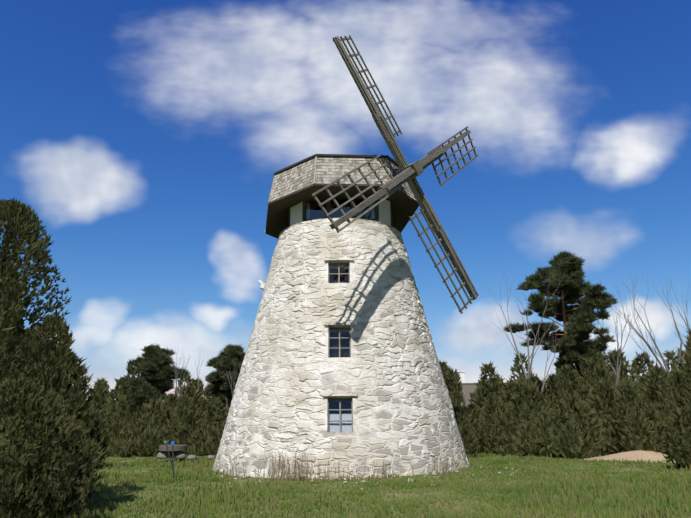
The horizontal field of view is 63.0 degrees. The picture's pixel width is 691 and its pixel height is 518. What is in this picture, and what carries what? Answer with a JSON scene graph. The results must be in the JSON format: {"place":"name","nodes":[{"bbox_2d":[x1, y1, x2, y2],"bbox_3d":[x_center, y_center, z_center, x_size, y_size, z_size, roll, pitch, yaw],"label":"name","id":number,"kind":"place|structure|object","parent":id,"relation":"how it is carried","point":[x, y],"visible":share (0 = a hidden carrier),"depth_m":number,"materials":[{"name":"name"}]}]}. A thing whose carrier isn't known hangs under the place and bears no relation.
{"place":"outdoors","nodes":[
{"label":"outdoors","id":0,"kind":"place"},
{"bbox_2d":[0,0,690,413],"label":"sky","id":1,"kind":"structure","parent":0,"point":[149,139],"materials":[{"name":"blue"}]},
{"bbox_2d":[37,449,690,517],"bbox_3d":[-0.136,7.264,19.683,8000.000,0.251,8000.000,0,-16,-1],"label":"ground","id":2,"kind":"structure","parent":0,"point":[441,493],"depth_m":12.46,"materials":[{"name":"green plant"}]},
{"bbox_2d":[0,258,14,399],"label":"juniper","id":3,"kind":"object","parent":2,"relation":"on","point":[2,330],"visible":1,"depth_m":6.56,"materials":[{"name":"green plant"}]},
{"bbox_2d":[0,198,114,517],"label":"juniper","id":4,"kind":"object","parent":2,"relation":"on","point":[50,458],"visible":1,"depth_m":9.86,"materials":[{"name":"green plant"}]},
{"bbox_2d":[79,393,112,457],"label":"juniper","id":5,"kind":"object","parent":2,"relation":"on","point":[107,449],"depth_m":19.36,"materials":[{"name":"green plant"}]},
{"bbox_2d":[87,408,107,428],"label":"conifer tree","id":6,"kind":"object","parent":2,"relation":"on","point":[101,417],"depth_m":30.75,"materials":[{"name":"green plant"}]},
{"bbox_2d":[89,378,109,396],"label":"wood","id":7,"kind":"object","parent":2,"relation":"on","point":[103,380],"depth_m":61.10,"materials":[{"name":"green plant"}]},
{"bbox_2d":[89,378,110,409],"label":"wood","id":8,"kind":"object","parent":2,"relation":"on","point":[100,383],"visible":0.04,"depth_m":54.12,"materials":[{"name":"green plant"}]},
{"bbox_2d":[91,386,110,413],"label":"conifer tree","id":9,"kind":"object","parent":2,"relation":"on","point":[102,393],"visible":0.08,"depth_m":35.69,"materials":[{"name":"green plant"}]},
{"bbox_2d":[102,376,127,434],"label":"conifer tree","id":10,"kind":"object","parent":2,"relation":"on","point":[117,395],"visible":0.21,"depth_m":32.45,"materials":[{"name":"green plant"}]},
{"bbox_2d":[105,420,128,456],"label":"conifer tree","id":11,"kind":"object","parent":2,"relation":"on","point":[119,430],"visible":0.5,"depth_m":27.52,"materials":[{"name":"green plant"}]},
{"bbox_2d":[108,358,140,403],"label":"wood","id":12,"kind":"object","parent":2,"relation":"on","point":[132,371],"visible":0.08,"depth_m":52.75,"materials":[{"name":"green plant"}]},
{"bbox_2d":[110,390,150,432],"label":"conifer tree","id":13,"kind":"object","parent":2,"relation":"on","point":[127,412],"visible":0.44,"depth_m":30.46,"materials":[{"name":"green plant"}]},
{"bbox_2d":[112,419,170,457],"bbox_3d":[-9.772,8.691,27.305,2.568,1.860,2.539,0,-16,-1],"label":"bush","id":14,"kind":"object","parent":2,"relation":"on","point":[142,440],"visible":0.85,"depth_m":26.63,"materials":[{"name":"green plant"}]},
{"bbox_2d":[127,398,176,452],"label":"conifer tree","id":15,"kind":"object","parent":2,"relation":"on","point":[160,417],"visible":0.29,"depth_m":29.73,"materials":[{"name":"green plant"}]},
{"bbox_2d":[120,343,190,410],"bbox_3d":[-10.749,7.777,31.797,3.416,6.132,3.811,0,-16,-1],"label":"pine","id":16,"kind":"object","parent":2,"relation":"on","point":[155,378],"visible":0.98,"depth_m":31.45,"materials":[{"name":"green plant"}]},
{"bbox_2d":[164,440,174,477],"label":"garden stakes","id":17,"kind":"object","parent":2,"relation":"on","point":[172,444],"visible":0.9,"depth_m":15.40,"materials":[{"name":"grey"}]},
{"bbox_2d":[162,384,205,423],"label":"conifer tree","id":18,"kind":"object","parent":2,"relation":"on","point":[174,399],"visible":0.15,"depth_m":31.32,"materials":[{"name":"green plant"}]},
{"bbox_2d":[156,445,214,459],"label":"stones","id":19,"kind":"object","parent":2,"relation":"on","point":[179,453],"visible":0.9,"depth_m":22.22,"materials":[{"name":"stone"}]},
{"bbox_2d":[169,373,202,403],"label":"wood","id":20,"kind":"object","parent":2,"relation":"on","point":[186,378],"visible":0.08,"depth_m":59.26,"materials":[{"name":"green plant"}]},
{"bbox_2d":[168,394,205,454],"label":"conifer tree","id":21,"kind":"object","parent":2,"relation":"on","point":[187,417],"visible":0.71,"depth_m":27.85,"materials":[{"name":"green plant"}]},
{"bbox_2d":[162,348,211,402],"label":"bare tree","id":22,"kind":"object","parent":2,"relation":"on","point":[177,376],"visible":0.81,"depth_m":30.96,"materials":[{"name":"plant"}]},
{"bbox_2d":[184,377,207,417],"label":"conifer tree","id":23,"kind":"object","parent":2,"relation":"on","point":[194,382],"visible":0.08,"depth_m":32.95,"materials":[{"name":"green plant"}]},
{"bbox_2d":[185,423,221,455],"bbox_3d":[-6.720,8.772,27.338,2.971,1.694,2.148,-13,-20,38],"label":"bush","id":24,"kind":"object","parent":2,"relation":"on","point":[206,444],"visible":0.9,"depth_m":26.69,"materials":[{"name":"green plant"}]},
{"bbox_2d":[199,396,226,436],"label":"conifer tree","id":25,"kind":"object","parent":2,"relation":"on","point":[215,414],"visible":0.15,"depth_m":30.17,"materials":[{"name":"green plant"}]},
{"bbox_2d":[205,384,226,417],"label":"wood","id":26,"kind":"object","parent":2,"relation":"on","point":[207,398],"depth_m":57.06,"materials":[{"name":"green plant"}]},
{"bbox_2d":[211,407,229,439],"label":"conifer tree","id":27,"kind":"object","parent":2,"relation":"on","point":[220,428],"visible":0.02,"depth_m":28.23,"materials":[{"name":"green plant"}]},
{"bbox_2d":[203,343,245,412],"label":"pine","id":28,"kind":"object","parent":2,"relation":"on","point":[230,358],"visible":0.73,"depth_m":32.44,"materials":[{"name":"green plant"}]},
{"bbox_2d":[225,368,236,409],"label":"bare tree","id":29,"kind":"object","parent":2,"relation":"on","point":[231,385],"visible":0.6,"depth_m":30.38,"materials":[{"name":"grey wood"}]},
{"bbox_2d":[200,447,470,481],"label":"dry weeds","id":30,"kind":"object","parent":2,"relation":"on","point":[300,467],"visible":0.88,"depth_m":15.24,"materials":[{"name":"brown plant"}]},
{"bbox_2d":[213,218,468,479],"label":"tower","id":31,"kind":"structure","parent":2,"relation":"on","point":[389,371],"depth_m":17.67,"materials":[{"name":"stone"}]},
{"bbox_2d":[258,280,264,289],"bbox_3d":[-3.120,0.971,21.215,0.330,0.371,0.260,1,-16,-5],"label":"wall bracket","id":32,"kind":"object","parent":31,"relation":"attached to","point":[262,284],"depth_m":21.10,"materials":[{"name":"white"}]},
{"bbox_2d":[323,257,356,431],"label":"tower windows","id":33,"kind":"structure","parent":31,"relation":"in","point":[339,414],"depth_m":17.66,"materials":[{"name":"glass"}]},
{"bbox_2d":[288,196,392,226],"bbox_3d":[-0.210,-1.233,22.120,4.058,1.180,4.058,0,-16,-1],"label":"window band","id":34,"kind":"object","parent":31,"relation":"on","point":[381,212],"visible":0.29,"depth_m":20.45,"materials":[{"name":"white wood"}]},
{"bbox_2d":[265,154,418,238],"bbox_3d":[-0.218,-2.169,22.388,5.776,1.911,5.776,2,-16,-10],"label":"windmill cap","id":35,"kind":"object","parent":34,"relation":"on","point":[294,184],"visible":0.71,"depth_m":20.20,"materials":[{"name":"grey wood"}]},
{"bbox_2d":[311,35,478,313],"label":"windmill sails","id":36,"kind":"object","parent":35,"relation":"attached to","point":[408,173],"visible":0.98,"depth_m":19.84,"materials":[{"name":"grey wood"}]},
{"bbox_2d":[181,465,520,489],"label":"flowers","id":37,"kind":"object","parent":2,"relation":"on","point":[365,481],"visible":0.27,"depth_m":15.61,"materials":[{"name":"plant"}]},
{"bbox_2d":[439,359,465,407],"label":"conifer tree","id":38,"kind":"object","parent":2,"relation":"on","point":[451,381],"visible":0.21,"depth_m":32.88,"materials":[{"name":"green plant"}]},
{"bbox_2d":[453,405,479,454],"bbox_3d":[5.086,7.801,25.623,2.065,2.373,2.161,0,-16,-1],"label":"conifer shrub","id":39,"kind":"object","parent":2,"relation":"on","point":[470,443],"visible":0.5,"depth_m":25.13,"materials":[{"name":"green plant"}]},
{"bbox_2d":[462,403,490,453],"bbox_3d":[6.227,7.937,26.360,2.399,2.471,1.964,7,-17,-23],"label":"conifer shrub","id":40,"kind":"object","parent":2,"relation":"on","point":[474,410],"visible":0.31,"depth_m":26.07,"materials":[{"name":"green plant"}]},
{"bbox_2d":[468,361,511,403],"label":"conifer tree","id":41,"kind":"object","parent":2,"relation":"on","point":[487,369],"visible":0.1,"depth_m":31.75,"materials":[{"name":"green plant"}]},
{"bbox_2d":[472,374,511,420],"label":"conifer tree","id":42,"kind":"object","parent":2,"relation":"on","point":[492,386],"visible":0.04,"depth_m":29.17,"materials":[{"name":"green plant"}]},
{"bbox_2d":[475,393,519,456],"bbox_3d":[6.858,7.403,25.123,2.116,2.940,2.716,0,-16,-1],"label":"conifer shrub","id":43,"kind":"object","parent":2,"relation":"on","point":[492,439],"visible":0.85,"depth_m":24.79,"materials":[{"name":"green plant"}]},
{"bbox_2d":[457,371,546,407],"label":"farmhouse","id":44,"kind":"object","parent":2,"relation":"on","point":[468,388],"visible":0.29,"depth_m":43.42,"materials":[{"name":"beige"}]},
{"bbox_2d":[505,351,534,381],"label":"juniper","id":45,"kind":"object","parent":2,"relation":"on","point":[517,368],"visible":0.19,"depth_m":56.69,"materials":[{"name":"green plant"}]},
{"bbox_2d":[478,266,563,393],"bbox_3d":[8.738,4.387,26.473,4.050,9.234,2.708,-14,-21,40],"label":"bare tree","id":46,"kind":"object","parent":2,"relation":"on","point":[527,376],"visible":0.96,"depth_m":25.98,"materials":[{"name":"grey wood"}]},
{"bbox_2d":[492,377,555,457],"bbox_3d":[7.952,6.830,24.267,3.324,3.627,3.200,0,-16,-1],"label":"conifer tree","id":47,"kind":"object","parent":2,"relation":"on","point":[521,424],"visible":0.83,"depth_m":24.15,"materials":[{"name":"green plant"}]},
{"bbox_2d":[499,380,549,406],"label":"conifer tree","id":48,"kind":"object","parent":2,"relation":"on","point":[505,394],"visible":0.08,"depth_m":26.38,"materials":[{"name":"green plant"}]},
{"bbox_2d":[530,374,546,388],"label":"conifer tree","id":49,"kind":"object","parent":2,"relation":"on","point":[535,377],"visible":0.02,"depth_m":31.47,"materials":[{"name":"green plant"}]},
{"bbox_2d":[529,379,549,397],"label":"conifer tree","id":50,"kind":"object","parent":2,"relation":"on","point":[534,380],"depth_m":28.85,"materials":[{"name":"green plant"}]},
{"bbox_2d":[541,372,573,421],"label":"conifer tree","id":51,"kind":"object","parent":2,"relation":"on","point":[552,392],"visible":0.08,"depth_m":25.63,"materials":[{"name":"green plant"}]},
{"bbox_2d":[504,250,618,387],"bbox_3d":[10.880,4.377,27.677,5.738,9.918,5.623,0,-16,-1],"label":"tall pine","id":52,"kind":"object","parent":2,"relation":"on","point":[573,342],"visible":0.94,"depth_m":27.35,"materials":[{"name":"green plant"}]},
{"bbox_2d":[547,355,583,389],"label":"tree","id":53,"kind":"object","parent":2,"relation":"on","point":[577,367],"visible":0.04,"depth_m":30.56,"materials":[{"name":"green plant"}]},
{"bbox_2d":[555,353,579,388],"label":"tree","id":54,"kind":"object","parent":2,"relation":"on","point":[559,359],"depth_m":28.96,"materials":[{"name":"green plant"}]},
{"bbox_2d":[534,394,606,459],"bbox_3d":[9.284,6.958,23.280,3.184,2.785,2.819,8,-18,-27],"label":"bush","id":55,"kind":"object","parent":2,"relation":"on","point":[574,432],"visible":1,"depth_m":22.82,"materials":[{"name":"green plant"}]},
{"bbox_2d":[555,349,625,454],"bbox_3d":[11.141,6.530,25.649,3.315,4.987,4.729,0,-16,-1],"label":"tree","id":56,"kind":"object","parent":2,"relation":"on","point":[594,391],"visible":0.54,"depth_m":25.00,"materials":[{"name":"green plant"}]},
{"bbox_2d":[596,367,615,385],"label":"tree","id":57,"kind":"object","parent":2,"relation":"on","point":[614,378],"depth_m":29.12,"materials":[{"name":"green plant"}]},
{"bbox_2d":[589,295,646,398],"bbox_3d":[13.295,5.479,27.414,3.016,7.621,2.193,0,-16,-1],"label":"bare tree","id":58,"kind":"object","parent":2,"relation":"on","point":[617,372],"visible":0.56,"depth_m":27.80,"materials":[{"name":"grey wood"}]},
{"bbox_2d":[601,349,640,392],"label":"tree","id":59,"kind":"object","parent":2,"relation":"on","point":[623,367],"visible":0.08,"depth_m":30.74,"materials":[{"name":"green plant"}]},
{"bbox_2d":[579,450,674,462],"bbox_3d":[11.229,7.521,21.503,5.200,0.452,3.600,0,-16,-1],"label":"sand heap","id":60,"kind":"object","parent":2,"relation":"on","point":[635,455],"visible":0.58,"depth_m":20.85,"materials":[{"name":"beige sand"}]},
{"bbox_2d":[615,377,641,403],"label":"tree","id":61,"kind":"object","parent":2,"relation":"on","point":[618,383],"depth_m":25.96,"materials":[{"name":"green plant"}]},
{"bbox_2d":[622,351,653,391],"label":"tree","id":62,"kind":"object","parent":2,"relation":"on","point":[642,359],"visible":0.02,"depth_m":31.65,"materials":[{"name":"green plant"}]},
{"bbox_2d":[612,378,667,453],"bbox_3d":[11.780,6.409,22.446,2.290,3.357,2.466,0,-16,-1],"label":"bush","id":63,"kind":"object","parent":2,"relation":"on","point":[641,427],"visible":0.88,"depth_m":21.85,"materials":[{"name":"green plant"}]},
{"bbox_2d":[606,275,684,376],"bbox_3d":[14.665,4.697,26.499,4.520,8.515,2.922,0,-16,-1],"label":"bare tree","id":64,"kind":"object","parent":2,"relation":"on","point":[651,350],"visible":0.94,"depth_m":26.23,"materials":[{"name":"grey wood"}]},
{"bbox_2d":[637,375,659,391],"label":"tree","id":65,"kind":"object","parent":2,"relation":"on","point":[641,384],"visible":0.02,"depth_m":28.90,"materials":[{"name":"green plant"}]},
{"bbox_2d":[640,363,683,454],"bbox_3d":[13.322,6.299,23.213,2.672,4.087,2.396,0,-16,-1],"label":"tree","id":66,"kind":"object","parent":2,"relation":"on","point":[653,389],"visible":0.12,"depth_m":23.55,"materials":[{"name":"green plant"}]},
{"bbox_2d":[663,349,676,369],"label":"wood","id":67,"kind":"object","parent":2,"relation":"on","point":[669,355],"visible":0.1,"depth_m":56.45,"materials":[{"name":"green plant"}]},
{"bbox_2d":[658,328,690,469],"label":"juniper","id":68,"kind":"object","parent":2,"relation":"on","point":[678,431],"visible":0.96,"depth_m":16.81,"materials":[{"name":"green plant"}]},
{"bbox_2d":[660,335,690,422],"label":"juniper","id":69,"kind":"object","parent":2,"relation":"on","point":[673,395],"visible":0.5,"depth_m":20.93,"materials":[{"name":"green plant"}]},
{"bbox_2d":[669,367,683,390],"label":"tree","id":70,"kind":"object","parent":2,"relation":"on","point":[673,368],"depth_m":25.46,"materials":[{"name":"green plant"}]},
{"bbox_2d":[666,279,690,345],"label":"bare tree","id":71,"kind":"object","parent":2,"relation":"on","point":[687,324],"visible":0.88,"depth_m":28.54,"materials":[{"name":"grey wood"}]},
{"bbox_2d":[670,347,686,369],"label":"tree","id":72,"kind":"object","parent":2,"relation":"on","point":[676,357],"depth_m":31.76,"materials":[{"name":"green plant"}]}
]}

